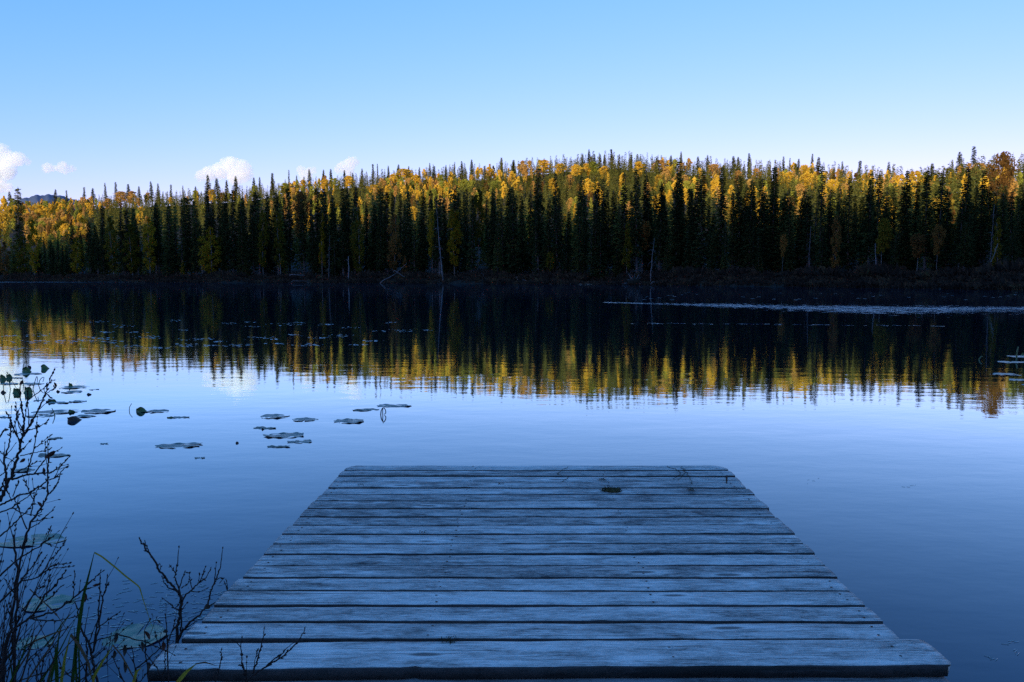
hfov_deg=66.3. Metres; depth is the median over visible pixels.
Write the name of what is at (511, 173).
aspen tree
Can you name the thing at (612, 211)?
spruce tree
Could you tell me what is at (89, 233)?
spruce tree
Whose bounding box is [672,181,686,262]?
spruce tree
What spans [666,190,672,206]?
aspen tree
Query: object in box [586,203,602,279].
spruce tree
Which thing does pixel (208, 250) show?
birch tree
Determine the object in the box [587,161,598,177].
aspen tree
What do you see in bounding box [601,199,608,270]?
spruce tree
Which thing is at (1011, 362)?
lily pad
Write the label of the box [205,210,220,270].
spruce tree
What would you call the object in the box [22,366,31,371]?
curled leaf
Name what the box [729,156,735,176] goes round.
spruce tree
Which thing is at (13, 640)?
bare shrub
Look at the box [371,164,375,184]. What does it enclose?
spruce tree
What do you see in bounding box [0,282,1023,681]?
lake water
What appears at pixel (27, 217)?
aspen tree
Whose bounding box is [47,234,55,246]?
aspen tree
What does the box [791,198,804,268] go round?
spruce tree
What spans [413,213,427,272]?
spruce tree
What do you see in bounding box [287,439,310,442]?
lily pad
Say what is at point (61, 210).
aspen tree
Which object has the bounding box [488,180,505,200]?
aspen tree
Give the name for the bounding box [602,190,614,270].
spruce tree
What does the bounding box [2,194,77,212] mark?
distant hill
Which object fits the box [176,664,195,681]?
sedge blade
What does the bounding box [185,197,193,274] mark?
spruce tree
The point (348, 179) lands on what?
aspen tree
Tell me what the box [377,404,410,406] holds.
lily pad
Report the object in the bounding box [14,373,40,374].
lily pad
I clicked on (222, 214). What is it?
spruce tree
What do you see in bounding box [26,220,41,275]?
birch tree
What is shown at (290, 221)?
spruce tree
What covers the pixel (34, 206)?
aspen tree
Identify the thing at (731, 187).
aspen tree
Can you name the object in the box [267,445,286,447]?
lily pad
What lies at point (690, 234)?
spruce tree
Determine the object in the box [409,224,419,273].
spruce tree
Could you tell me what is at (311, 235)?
spruce tree
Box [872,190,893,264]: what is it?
spruce tree
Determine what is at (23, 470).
lily pad
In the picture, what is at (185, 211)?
spruce tree
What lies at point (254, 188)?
aspen tree
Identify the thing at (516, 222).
spruce tree
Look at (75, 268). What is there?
birch tree
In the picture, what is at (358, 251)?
spruce tree
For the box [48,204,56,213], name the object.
aspen tree
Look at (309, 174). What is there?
spruce tree
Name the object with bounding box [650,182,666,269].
spruce tree
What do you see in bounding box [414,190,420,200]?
aspen tree
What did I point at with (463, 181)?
aspen tree
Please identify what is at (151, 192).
spruce tree
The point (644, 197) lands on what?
spruce tree
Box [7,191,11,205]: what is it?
spruce tree
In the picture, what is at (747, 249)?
spruce tree
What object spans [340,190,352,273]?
spruce tree
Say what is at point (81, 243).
spruce tree
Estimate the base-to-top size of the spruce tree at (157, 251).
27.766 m
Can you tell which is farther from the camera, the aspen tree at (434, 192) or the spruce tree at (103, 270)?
the aspen tree at (434, 192)
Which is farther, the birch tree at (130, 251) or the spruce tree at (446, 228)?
the birch tree at (130, 251)
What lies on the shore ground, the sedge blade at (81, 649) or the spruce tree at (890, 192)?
the spruce tree at (890, 192)
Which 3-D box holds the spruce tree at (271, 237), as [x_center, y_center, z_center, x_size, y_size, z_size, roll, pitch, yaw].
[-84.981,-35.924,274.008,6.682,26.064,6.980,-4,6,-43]
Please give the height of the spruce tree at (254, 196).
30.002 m
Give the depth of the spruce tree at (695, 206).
174.94 m
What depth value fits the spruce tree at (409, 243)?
240.33 m
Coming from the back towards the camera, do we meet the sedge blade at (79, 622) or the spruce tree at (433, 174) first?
the spruce tree at (433, 174)
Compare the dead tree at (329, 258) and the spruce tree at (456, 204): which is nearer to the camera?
the spruce tree at (456, 204)
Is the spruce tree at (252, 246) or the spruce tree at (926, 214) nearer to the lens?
the spruce tree at (926, 214)
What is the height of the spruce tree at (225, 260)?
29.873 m
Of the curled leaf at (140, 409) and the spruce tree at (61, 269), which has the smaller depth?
the curled leaf at (140, 409)
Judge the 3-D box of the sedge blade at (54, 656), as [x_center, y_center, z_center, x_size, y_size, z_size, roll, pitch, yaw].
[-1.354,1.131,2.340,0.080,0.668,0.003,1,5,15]
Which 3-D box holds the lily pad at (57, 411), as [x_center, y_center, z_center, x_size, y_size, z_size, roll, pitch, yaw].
[-5.686,0.888,9.809,0.620,0.016,0.319,-1,5,-14]
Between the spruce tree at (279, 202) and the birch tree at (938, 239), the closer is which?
the birch tree at (938, 239)
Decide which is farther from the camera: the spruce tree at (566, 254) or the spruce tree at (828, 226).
the spruce tree at (566, 254)
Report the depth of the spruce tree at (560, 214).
205.69 m
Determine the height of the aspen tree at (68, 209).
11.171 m
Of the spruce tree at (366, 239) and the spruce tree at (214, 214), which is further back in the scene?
the spruce tree at (214, 214)
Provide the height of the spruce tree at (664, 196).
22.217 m
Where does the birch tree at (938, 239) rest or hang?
on the shore ground
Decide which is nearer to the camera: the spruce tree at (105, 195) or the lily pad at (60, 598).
the lily pad at (60, 598)
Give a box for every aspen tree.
[0,196,11,253]
[8,198,16,206]
[22,213,38,221]
[24,225,29,236]
[28,204,45,212]
[37,221,46,226]
[38,217,54,224]
[44,226,53,235]
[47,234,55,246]
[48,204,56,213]
[56,209,65,216]
[61,223,68,230]
[66,205,71,213]
[100,198,112,209]
[114,191,127,202]
[123,191,140,203]
[191,190,199,200]
[209,189,216,199]
[216,235,223,270]
[249,185,257,194]
[278,183,288,192]
[298,180,306,190]
[319,179,331,188]
[330,178,340,191]
[344,175,354,188]
[366,184,382,200]
[378,180,386,191]
[384,174,398,185]
[393,185,398,200]
[394,168,413,179]
[410,196,416,206]
[411,174,422,185]
[411,206,417,220]
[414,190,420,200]
[431,188,437,196]
[436,174,444,181]
[439,181,444,193]
[457,179,470,192]
[486,167,494,183]
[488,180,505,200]
[500,186,506,198]
[507,171,516,184]
[517,164,529,173]
[537,159,554,176]
[546,251,554,271]
[548,178,557,195]
[553,163,567,178]
[564,174,574,194]
[566,198,572,210]
[570,164,581,176]
[570,203,576,239]
[580,163,590,177]
[583,178,593,195]
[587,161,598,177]
[587,191,593,206]
[599,166,609,180]
[618,175,621,191]
[632,161,645,176]
[633,220,651,272]
[651,175,663,191]
[652,160,667,172]
[661,168,670,181]
[664,181,672,195]
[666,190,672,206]
[680,175,690,188]
[683,180,689,200]
[683,188,687,203]
[690,183,694,198]
[708,164,721,175]
[709,180,715,197]
[725,185,734,200]
[733,170,741,186]
[751,168,761,184]
[799,164,810,172]
[815,175,821,189]
[825,179,839,192]
[846,171,852,181]
[860,173,867,184]
[948,194,955,223]
[958,174,966,200]
[997,177,1018,214]
[1014,171,1023,216]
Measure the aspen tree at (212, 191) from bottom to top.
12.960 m
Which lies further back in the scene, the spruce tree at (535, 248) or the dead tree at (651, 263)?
the spruce tree at (535, 248)
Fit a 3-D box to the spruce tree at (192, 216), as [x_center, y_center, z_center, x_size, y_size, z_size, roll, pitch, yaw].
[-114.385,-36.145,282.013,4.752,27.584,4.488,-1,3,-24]
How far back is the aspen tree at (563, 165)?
486.38 m
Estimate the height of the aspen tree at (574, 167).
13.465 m
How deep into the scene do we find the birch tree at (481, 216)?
234.70 m
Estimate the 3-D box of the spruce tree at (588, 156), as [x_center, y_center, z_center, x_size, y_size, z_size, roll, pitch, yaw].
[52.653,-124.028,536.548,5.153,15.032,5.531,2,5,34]
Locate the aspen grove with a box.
[0,156,1008,255]
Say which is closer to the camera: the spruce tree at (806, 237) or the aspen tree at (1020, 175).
the spruce tree at (806, 237)
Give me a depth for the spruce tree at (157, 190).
611.37 m
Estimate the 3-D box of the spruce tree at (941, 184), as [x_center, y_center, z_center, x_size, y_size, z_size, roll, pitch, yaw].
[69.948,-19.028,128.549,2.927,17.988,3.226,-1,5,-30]
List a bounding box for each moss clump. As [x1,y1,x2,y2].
[438,635,458,643]
[599,485,624,492]
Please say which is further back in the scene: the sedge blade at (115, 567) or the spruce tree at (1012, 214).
the spruce tree at (1012, 214)
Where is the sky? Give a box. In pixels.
[0,0,1023,207]
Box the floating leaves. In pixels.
[11,296,874,349]
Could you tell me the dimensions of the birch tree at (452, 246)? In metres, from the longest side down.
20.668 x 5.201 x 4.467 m
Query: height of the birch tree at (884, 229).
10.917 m
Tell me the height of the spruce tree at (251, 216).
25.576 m
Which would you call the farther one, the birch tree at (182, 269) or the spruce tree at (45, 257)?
the spruce tree at (45, 257)
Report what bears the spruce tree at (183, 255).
on the shore ground
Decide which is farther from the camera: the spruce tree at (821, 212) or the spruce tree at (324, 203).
the spruce tree at (324, 203)
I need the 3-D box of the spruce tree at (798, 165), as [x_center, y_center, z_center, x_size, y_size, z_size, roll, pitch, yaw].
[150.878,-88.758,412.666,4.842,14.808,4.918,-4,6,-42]
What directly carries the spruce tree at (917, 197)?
on the shore ground
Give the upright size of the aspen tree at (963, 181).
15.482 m
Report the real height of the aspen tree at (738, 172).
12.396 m
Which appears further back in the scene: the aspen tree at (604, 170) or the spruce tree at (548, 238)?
the aspen tree at (604, 170)
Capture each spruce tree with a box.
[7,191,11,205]
[9,188,31,266]
[35,244,43,274]
[43,237,47,274]
[45,240,56,274]
[49,247,56,275]
[52,189,57,203]
[53,234,59,274]
[58,246,65,276]
[62,245,71,274]
[67,218,78,275]
[79,229,84,274]
[82,222,92,270]
[86,225,100,273]
[90,188,95,203]
[93,232,101,273]
[96,205,109,270]
[98,224,108,274]
[103,183,107,199]
[116,210,126,273]
[119,209,135,274]
[131,209,142,273]
[134,219,142,274]
[137,186,141,206]
[149,181,153,204]
[150,202,164,273]
[153,206,164,270]
[155,184,161,201]
[160,206,179,275]
[173,217,180,273]
[177,197,187,273]
[179,197,189,273]
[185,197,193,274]
[188,203,200,275]
[188,208,200,276]
[195,221,206,277]
[201,189,216,254]
[203,175,210,201]
[203,214,214,273]
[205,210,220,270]
[210,202,222,272]
[213,178,221,202]
[216,196,221,236]
[217,203,228,272]
[218,195,232,272]
[226,190,238,271]
[231,201,249,271]
[233,176,238,199]
[236,197,251,268]
[236,204,248,272]
[247,191,260,268]
[248,204,255,271]
[248,218,257,273]
[252,212,264,274]
[254,193,265,273]
[257,177,261,195]
[262,195,272,274]
[263,205,276,272]
[270,173,274,195]
[270,192,283,268]
[270,226,286,274]
[272,195,288,269]
[280,197,291,273]
[285,188,296,270]
[296,200,308,271]
[305,209,319,273]
[306,169,311,184]
[309,199,316,268]
[312,188,320,265]
[313,211,329,276]
[318,189,328,268]
[324,198,342,276]
[325,198,340,274]
[328,169,333,187]
[337,187,344,271]
[337,196,346,271]
[337,232,349,278]
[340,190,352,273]
[342,170,345,188]
[342,214,351,271]
[347,209,362,274]
[349,209,365,272]
[352,186,363,247]
[361,201,371,270]
[364,204,383,272]
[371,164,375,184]
[377,188,391,270]
[380,191,395,274]
[390,193,399,267]
[396,196,403,270]
[400,204,407,258]
[402,192,413,271]
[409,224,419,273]
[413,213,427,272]
[417,196,430,269]
[426,201,434,272]
[427,189,434,265]
[431,196,438,272]
[431,209,447,277]
[432,166,435,182]
[436,195,443,271]
[438,199,452,274]
[443,188,467,271]
[457,194,462,267]
[459,161,463,178]
[460,192,470,270]
[465,189,470,260]
[465,196,480,271]
[468,159,474,178]
[482,166,486,180]
[483,197,489,266]
[483,205,499,271]
[487,189,498,270]
[492,209,503,272]
[498,204,507,269]
[500,189,518,271]
[503,189,523,273]
[505,196,522,272]
[518,196,530,273]
[525,194,533,268]
[527,167,546,272]
[527,195,546,270]
[531,204,539,276]
[539,197,555,271]
[547,196,561,271]
[550,173,562,270]
[555,187,565,269]
[558,229,573,277]
[564,213,572,264]
[570,201,587,268]
[573,202,585,274]
[574,176,589,254]
[584,181,606,260]
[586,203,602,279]
[587,149,590,164]
[600,178,610,269]
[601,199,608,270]
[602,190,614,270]
[608,190,617,268]
[613,207,620,266]
[614,174,628,273]
[616,154,622,176]
[625,189,635,273]
[628,168,648,272]
[638,173,653,272]
[639,193,656,273]
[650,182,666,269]
[650,193,658,265]
[654,185,669,269]
[660,206,671,268]
[667,157,686,267]
[668,196,685,269]
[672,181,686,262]
[678,189,694,265]
[682,190,696,269]
[684,172,700,268]
[690,169,710,270]
[695,157,700,175]
[704,157,708,177]
[704,198,711,266]
[709,167,729,269]
[709,214,718,267]
[726,174,746,268]
[727,192,737,267]
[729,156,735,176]
[732,187,754,267]
[739,181,757,267]
[745,153,751,176]
[749,178,757,267]
[751,194,774,271]
[754,179,765,267]
[766,168,779,270]
[767,166,780,245]
[770,191,793,272]
[774,198,786,270]
[780,189,796,271]
[791,191,798,256]
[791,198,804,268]
[793,190,815,267]
[796,159,799,178]
[798,195,815,266]
[810,188,819,266]
[812,163,829,265]
[813,227,828,270]
[815,157,821,174]
[816,189,835,250]
[817,202,841,267]
[832,201,842,261]
[835,187,843,251]
[838,195,852,267]
[840,178,855,270]
[850,194,860,262]
[854,188,874,265]
[856,161,862,177]
[856,173,877,266]
[856,196,864,263]
[867,173,889,264]
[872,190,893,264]
[882,186,897,257]
[883,213,893,264]
[888,186,911,270]
[889,188,898,260]
[897,170,914,270]
[909,182,921,270]
[912,170,935,270]
[928,171,945,270]
[929,164,935,181]
[932,191,957,271]
[948,199,965,267]
[949,166,975,267]
[954,223,973,270]
[955,152,963,172]
[958,193,977,251]
[970,147,976,166]
[970,186,981,264]
[972,171,989,266]
[975,187,994,264]
[985,193,1009,264]
[986,206,1000,263]
[989,191,998,259]
[999,186,1010,244]
[1000,191,1020,257]
[1013,183,1023,234]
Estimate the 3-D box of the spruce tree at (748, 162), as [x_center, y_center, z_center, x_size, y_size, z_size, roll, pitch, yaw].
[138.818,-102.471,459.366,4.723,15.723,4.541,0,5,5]
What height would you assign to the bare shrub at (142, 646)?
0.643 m
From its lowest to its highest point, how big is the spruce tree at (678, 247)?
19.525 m
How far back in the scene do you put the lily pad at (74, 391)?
11.55 m
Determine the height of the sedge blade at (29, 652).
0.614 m
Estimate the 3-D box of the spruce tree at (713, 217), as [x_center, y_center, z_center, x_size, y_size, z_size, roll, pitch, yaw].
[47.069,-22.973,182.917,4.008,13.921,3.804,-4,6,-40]
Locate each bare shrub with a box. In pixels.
[0,368,132,681]
[74,557,124,681]
[106,604,180,681]
[138,537,223,642]
[215,626,304,681]
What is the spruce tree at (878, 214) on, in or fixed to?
on the shore ground
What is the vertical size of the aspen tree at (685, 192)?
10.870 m
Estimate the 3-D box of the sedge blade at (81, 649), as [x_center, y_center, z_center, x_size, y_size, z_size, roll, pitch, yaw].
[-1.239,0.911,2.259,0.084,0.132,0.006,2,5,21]
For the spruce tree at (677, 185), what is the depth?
180.92 m
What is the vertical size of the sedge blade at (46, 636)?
0.082 m
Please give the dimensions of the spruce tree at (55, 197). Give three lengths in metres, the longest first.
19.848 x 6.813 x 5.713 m
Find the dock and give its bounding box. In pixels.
[148,465,950,681]
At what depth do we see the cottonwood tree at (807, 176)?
339.42 m
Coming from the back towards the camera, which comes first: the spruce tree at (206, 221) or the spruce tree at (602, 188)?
the spruce tree at (206, 221)
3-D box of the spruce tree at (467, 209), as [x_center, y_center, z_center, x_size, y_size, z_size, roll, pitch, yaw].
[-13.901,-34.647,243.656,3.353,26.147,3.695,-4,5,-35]
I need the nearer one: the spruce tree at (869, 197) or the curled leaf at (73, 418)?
the curled leaf at (73, 418)
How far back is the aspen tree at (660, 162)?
474.73 m
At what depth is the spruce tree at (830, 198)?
160.62 m
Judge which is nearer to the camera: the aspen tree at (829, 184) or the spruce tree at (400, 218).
the spruce tree at (400, 218)
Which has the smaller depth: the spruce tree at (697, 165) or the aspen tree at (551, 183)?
the aspen tree at (551, 183)
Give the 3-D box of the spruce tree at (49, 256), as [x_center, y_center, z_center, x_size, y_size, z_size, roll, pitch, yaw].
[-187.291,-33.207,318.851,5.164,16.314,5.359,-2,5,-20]
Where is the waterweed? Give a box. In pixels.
[63,483,1018,677]
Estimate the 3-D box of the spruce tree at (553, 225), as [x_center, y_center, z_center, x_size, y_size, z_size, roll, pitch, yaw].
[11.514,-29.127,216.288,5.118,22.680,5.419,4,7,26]
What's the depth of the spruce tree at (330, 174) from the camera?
570.12 m
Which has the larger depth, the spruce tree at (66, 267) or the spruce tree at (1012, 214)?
the spruce tree at (66, 267)
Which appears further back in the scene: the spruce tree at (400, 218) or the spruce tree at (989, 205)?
the spruce tree at (400, 218)
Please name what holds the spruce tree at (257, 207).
on the shore ground
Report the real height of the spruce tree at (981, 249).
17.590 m
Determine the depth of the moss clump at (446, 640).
2.81 m
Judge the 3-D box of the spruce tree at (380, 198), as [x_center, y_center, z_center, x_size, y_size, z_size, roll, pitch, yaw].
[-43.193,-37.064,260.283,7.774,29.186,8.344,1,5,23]
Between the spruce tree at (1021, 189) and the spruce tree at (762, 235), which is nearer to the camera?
the spruce tree at (1021, 189)
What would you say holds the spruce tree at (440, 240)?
on the shore ground
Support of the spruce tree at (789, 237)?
on the shore ground
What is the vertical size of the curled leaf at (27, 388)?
0.122 m
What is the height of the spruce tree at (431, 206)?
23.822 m
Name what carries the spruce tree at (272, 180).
on the shore ground
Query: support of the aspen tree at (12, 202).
on the shore ground
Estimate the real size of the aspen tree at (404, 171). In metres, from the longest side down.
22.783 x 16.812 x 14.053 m
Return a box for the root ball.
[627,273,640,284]
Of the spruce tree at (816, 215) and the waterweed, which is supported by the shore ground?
the spruce tree at (816, 215)
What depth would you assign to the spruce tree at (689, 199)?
179.12 m
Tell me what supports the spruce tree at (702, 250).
on the shore ground
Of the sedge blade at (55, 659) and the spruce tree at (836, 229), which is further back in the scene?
the spruce tree at (836, 229)
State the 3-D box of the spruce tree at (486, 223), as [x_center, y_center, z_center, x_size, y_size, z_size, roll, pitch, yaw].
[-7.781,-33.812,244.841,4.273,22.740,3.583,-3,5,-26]
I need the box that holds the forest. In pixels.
[1,151,1023,274]
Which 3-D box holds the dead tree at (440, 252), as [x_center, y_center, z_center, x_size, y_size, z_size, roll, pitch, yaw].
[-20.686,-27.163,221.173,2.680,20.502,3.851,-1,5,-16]
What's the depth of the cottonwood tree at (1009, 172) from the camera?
150.55 m
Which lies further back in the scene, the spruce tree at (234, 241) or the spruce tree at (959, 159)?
the spruce tree at (959, 159)
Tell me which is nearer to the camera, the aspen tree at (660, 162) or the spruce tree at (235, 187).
the aspen tree at (660, 162)
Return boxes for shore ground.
[0,169,1018,288]
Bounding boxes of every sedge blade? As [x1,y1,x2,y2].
[9,625,42,681]
[10,625,32,681]
[20,615,36,681]
[23,626,73,646]
[26,612,70,681]
[29,589,69,633]
[40,618,75,681]
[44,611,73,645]
[47,613,63,681]
[50,623,60,681]
[54,645,58,681]
[60,635,70,681]
[70,633,92,681]
[71,552,94,681]
[74,628,77,681]
[78,642,80,681]
[92,646,112,681]
[95,552,151,624]
[112,645,134,680]
[132,668,140,681]
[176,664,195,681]
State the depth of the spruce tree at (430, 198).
253.26 m
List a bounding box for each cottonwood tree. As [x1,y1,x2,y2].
[780,171,797,193]
[795,184,807,202]
[797,173,818,189]
[891,174,908,194]
[908,170,923,194]
[978,176,992,206]
[986,151,1019,202]
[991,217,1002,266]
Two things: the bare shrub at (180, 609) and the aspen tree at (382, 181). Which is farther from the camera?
the aspen tree at (382, 181)
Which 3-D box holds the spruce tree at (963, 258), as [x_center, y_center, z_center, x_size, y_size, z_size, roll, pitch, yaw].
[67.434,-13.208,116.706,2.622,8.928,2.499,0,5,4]
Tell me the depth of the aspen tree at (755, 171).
397.36 m
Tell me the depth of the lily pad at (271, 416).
9.54 m
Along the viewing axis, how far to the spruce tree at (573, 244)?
213.16 m
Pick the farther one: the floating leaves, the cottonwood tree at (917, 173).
the cottonwood tree at (917, 173)
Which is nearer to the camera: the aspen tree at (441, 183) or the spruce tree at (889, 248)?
the spruce tree at (889, 248)
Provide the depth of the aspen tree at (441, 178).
502.69 m
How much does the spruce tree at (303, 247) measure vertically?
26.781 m
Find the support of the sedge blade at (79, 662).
on the lake water
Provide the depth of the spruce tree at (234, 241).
265.62 m
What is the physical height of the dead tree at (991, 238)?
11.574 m
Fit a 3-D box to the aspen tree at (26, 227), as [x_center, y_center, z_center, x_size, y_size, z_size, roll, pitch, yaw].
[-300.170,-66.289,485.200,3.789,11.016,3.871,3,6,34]
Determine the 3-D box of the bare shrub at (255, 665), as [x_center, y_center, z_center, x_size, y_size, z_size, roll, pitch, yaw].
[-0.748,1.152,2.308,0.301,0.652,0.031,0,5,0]
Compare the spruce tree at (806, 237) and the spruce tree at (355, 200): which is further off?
the spruce tree at (355, 200)
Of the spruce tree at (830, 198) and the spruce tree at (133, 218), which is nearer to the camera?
the spruce tree at (830, 198)
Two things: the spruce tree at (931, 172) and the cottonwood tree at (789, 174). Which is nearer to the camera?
the spruce tree at (931, 172)
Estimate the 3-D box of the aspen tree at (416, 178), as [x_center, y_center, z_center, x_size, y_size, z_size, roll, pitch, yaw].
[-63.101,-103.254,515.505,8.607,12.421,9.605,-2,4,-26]
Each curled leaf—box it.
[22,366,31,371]
[24,387,32,392]
[67,416,81,420]
[136,407,145,411]
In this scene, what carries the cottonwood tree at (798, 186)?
on the shore ground
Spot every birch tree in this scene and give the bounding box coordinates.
[0,241,10,274]
[10,236,35,272]
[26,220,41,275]
[69,237,84,273]
[103,216,119,274]
[121,224,140,274]
[142,218,157,272]
[180,260,184,274]
[197,226,221,276]
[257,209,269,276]
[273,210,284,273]
[290,190,310,273]
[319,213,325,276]
[387,213,401,272]
[402,256,407,271]
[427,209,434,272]
[446,209,463,275]
[470,189,485,270]
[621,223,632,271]
[780,234,787,268]
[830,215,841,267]
[875,218,893,262]
[910,234,927,269]
[930,224,946,268]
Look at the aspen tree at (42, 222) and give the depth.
493.14 m
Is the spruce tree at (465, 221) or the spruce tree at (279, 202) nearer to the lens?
the spruce tree at (465, 221)
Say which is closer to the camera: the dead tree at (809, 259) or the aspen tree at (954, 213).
the dead tree at (809, 259)
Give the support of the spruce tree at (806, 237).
on the shore ground
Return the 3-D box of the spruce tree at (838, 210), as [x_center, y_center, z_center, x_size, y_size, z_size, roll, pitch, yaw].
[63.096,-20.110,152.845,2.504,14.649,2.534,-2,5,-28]
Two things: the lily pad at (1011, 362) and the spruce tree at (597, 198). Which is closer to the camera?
the lily pad at (1011, 362)
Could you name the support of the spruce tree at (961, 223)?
on the shore ground
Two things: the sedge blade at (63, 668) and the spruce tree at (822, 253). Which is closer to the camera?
the sedge blade at (63, 668)
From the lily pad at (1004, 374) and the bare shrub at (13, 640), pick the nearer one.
the bare shrub at (13, 640)
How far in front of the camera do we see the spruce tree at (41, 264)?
323.89 m
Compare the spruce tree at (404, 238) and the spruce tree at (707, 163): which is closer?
the spruce tree at (404, 238)
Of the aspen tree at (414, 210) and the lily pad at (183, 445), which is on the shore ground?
the aspen tree at (414, 210)
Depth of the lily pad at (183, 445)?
7.84 m
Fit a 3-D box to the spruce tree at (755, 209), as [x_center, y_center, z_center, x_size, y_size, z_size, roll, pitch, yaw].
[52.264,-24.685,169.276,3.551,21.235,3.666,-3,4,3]
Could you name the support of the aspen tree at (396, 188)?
on the shore ground
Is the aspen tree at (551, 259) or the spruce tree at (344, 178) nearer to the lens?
the aspen tree at (551, 259)
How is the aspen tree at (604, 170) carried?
on the shore ground
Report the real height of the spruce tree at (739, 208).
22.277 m
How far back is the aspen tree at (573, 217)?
259.44 m
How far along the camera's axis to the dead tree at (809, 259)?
147.06 m
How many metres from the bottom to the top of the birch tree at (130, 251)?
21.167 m
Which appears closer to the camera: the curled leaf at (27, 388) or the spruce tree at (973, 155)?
the curled leaf at (27, 388)
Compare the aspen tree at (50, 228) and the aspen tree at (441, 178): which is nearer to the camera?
the aspen tree at (50, 228)
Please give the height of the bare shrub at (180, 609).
0.833 m
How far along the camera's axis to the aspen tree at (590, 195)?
359.77 m
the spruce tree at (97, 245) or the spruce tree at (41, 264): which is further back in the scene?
the spruce tree at (41, 264)
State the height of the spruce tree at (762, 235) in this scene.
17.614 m
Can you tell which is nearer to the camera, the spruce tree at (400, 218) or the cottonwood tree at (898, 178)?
the spruce tree at (400, 218)
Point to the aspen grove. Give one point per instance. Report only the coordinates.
(89, 206)
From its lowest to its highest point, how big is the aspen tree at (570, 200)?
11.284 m
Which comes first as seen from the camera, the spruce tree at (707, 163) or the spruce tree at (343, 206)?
the spruce tree at (343, 206)
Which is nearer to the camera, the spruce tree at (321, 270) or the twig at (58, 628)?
the twig at (58, 628)
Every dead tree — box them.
[324,240,330,278]
[435,208,443,280]
[650,243,655,280]
[806,228,811,266]
[985,204,999,263]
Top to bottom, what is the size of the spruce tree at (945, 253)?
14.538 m
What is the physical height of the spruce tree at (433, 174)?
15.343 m
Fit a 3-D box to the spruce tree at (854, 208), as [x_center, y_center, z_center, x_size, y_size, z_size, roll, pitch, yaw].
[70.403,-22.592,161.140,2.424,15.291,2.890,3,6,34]
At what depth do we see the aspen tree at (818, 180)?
343.36 m
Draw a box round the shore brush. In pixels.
[0,257,1023,290]
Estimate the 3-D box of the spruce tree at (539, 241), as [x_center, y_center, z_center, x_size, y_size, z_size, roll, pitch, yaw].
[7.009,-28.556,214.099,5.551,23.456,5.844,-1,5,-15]
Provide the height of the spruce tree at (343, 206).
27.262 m
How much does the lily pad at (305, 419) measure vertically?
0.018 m
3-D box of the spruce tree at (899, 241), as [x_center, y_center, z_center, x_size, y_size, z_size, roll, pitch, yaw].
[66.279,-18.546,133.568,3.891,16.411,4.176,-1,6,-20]
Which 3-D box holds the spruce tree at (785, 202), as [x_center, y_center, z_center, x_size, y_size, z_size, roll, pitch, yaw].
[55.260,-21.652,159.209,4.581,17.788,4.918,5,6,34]
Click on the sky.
(94, 93)
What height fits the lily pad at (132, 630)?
0.012 m
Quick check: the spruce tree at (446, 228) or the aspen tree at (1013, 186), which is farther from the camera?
the spruce tree at (446, 228)
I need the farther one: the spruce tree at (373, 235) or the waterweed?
the spruce tree at (373, 235)
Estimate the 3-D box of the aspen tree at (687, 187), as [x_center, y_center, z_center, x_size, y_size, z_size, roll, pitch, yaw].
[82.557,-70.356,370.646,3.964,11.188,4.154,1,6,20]
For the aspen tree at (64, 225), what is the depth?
460.31 m
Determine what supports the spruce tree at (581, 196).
on the shore ground
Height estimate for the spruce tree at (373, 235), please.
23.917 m
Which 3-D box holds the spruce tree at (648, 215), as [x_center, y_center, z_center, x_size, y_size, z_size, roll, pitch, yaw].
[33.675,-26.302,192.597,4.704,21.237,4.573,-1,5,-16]
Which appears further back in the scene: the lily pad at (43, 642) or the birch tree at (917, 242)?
the birch tree at (917, 242)
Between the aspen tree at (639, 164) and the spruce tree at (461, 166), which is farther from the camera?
the spruce tree at (461, 166)
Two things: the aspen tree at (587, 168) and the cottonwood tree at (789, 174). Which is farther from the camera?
the aspen tree at (587, 168)
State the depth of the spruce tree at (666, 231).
186.68 m
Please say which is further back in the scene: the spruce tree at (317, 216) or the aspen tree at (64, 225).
the aspen tree at (64, 225)
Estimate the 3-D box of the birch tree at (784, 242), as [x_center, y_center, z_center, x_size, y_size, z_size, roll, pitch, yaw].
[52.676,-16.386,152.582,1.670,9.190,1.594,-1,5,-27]
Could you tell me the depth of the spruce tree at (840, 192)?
163.88 m
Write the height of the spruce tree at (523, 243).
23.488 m
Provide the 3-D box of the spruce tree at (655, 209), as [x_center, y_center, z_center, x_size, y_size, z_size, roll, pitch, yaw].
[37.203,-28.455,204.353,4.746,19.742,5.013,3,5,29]
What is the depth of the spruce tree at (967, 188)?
124.56 m
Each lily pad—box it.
[0,533,65,546]
[10,468,34,471]
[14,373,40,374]
[16,635,53,649]
[21,594,74,611]
[26,414,53,416]
[31,409,75,413]
[38,453,69,456]
[59,385,88,388]
[61,390,82,392]
[76,415,93,416]
[81,409,115,413]
[102,623,165,649]
[146,409,168,412]
[155,442,200,447]
[253,426,275,428]
[260,414,289,418]
[263,432,303,437]
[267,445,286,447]
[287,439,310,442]
[292,417,317,420]
[334,418,362,422]
[354,408,378,410]
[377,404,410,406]
[992,373,1020,375]
[998,361,1023,362]
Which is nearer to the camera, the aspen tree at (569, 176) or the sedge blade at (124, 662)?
the sedge blade at (124, 662)
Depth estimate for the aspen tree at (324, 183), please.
535.70 m
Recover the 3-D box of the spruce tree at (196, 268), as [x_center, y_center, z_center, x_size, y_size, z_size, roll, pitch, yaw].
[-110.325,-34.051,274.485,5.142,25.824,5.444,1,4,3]
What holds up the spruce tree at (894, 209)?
on the shore ground
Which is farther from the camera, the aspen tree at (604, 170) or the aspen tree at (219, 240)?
the aspen tree at (604, 170)

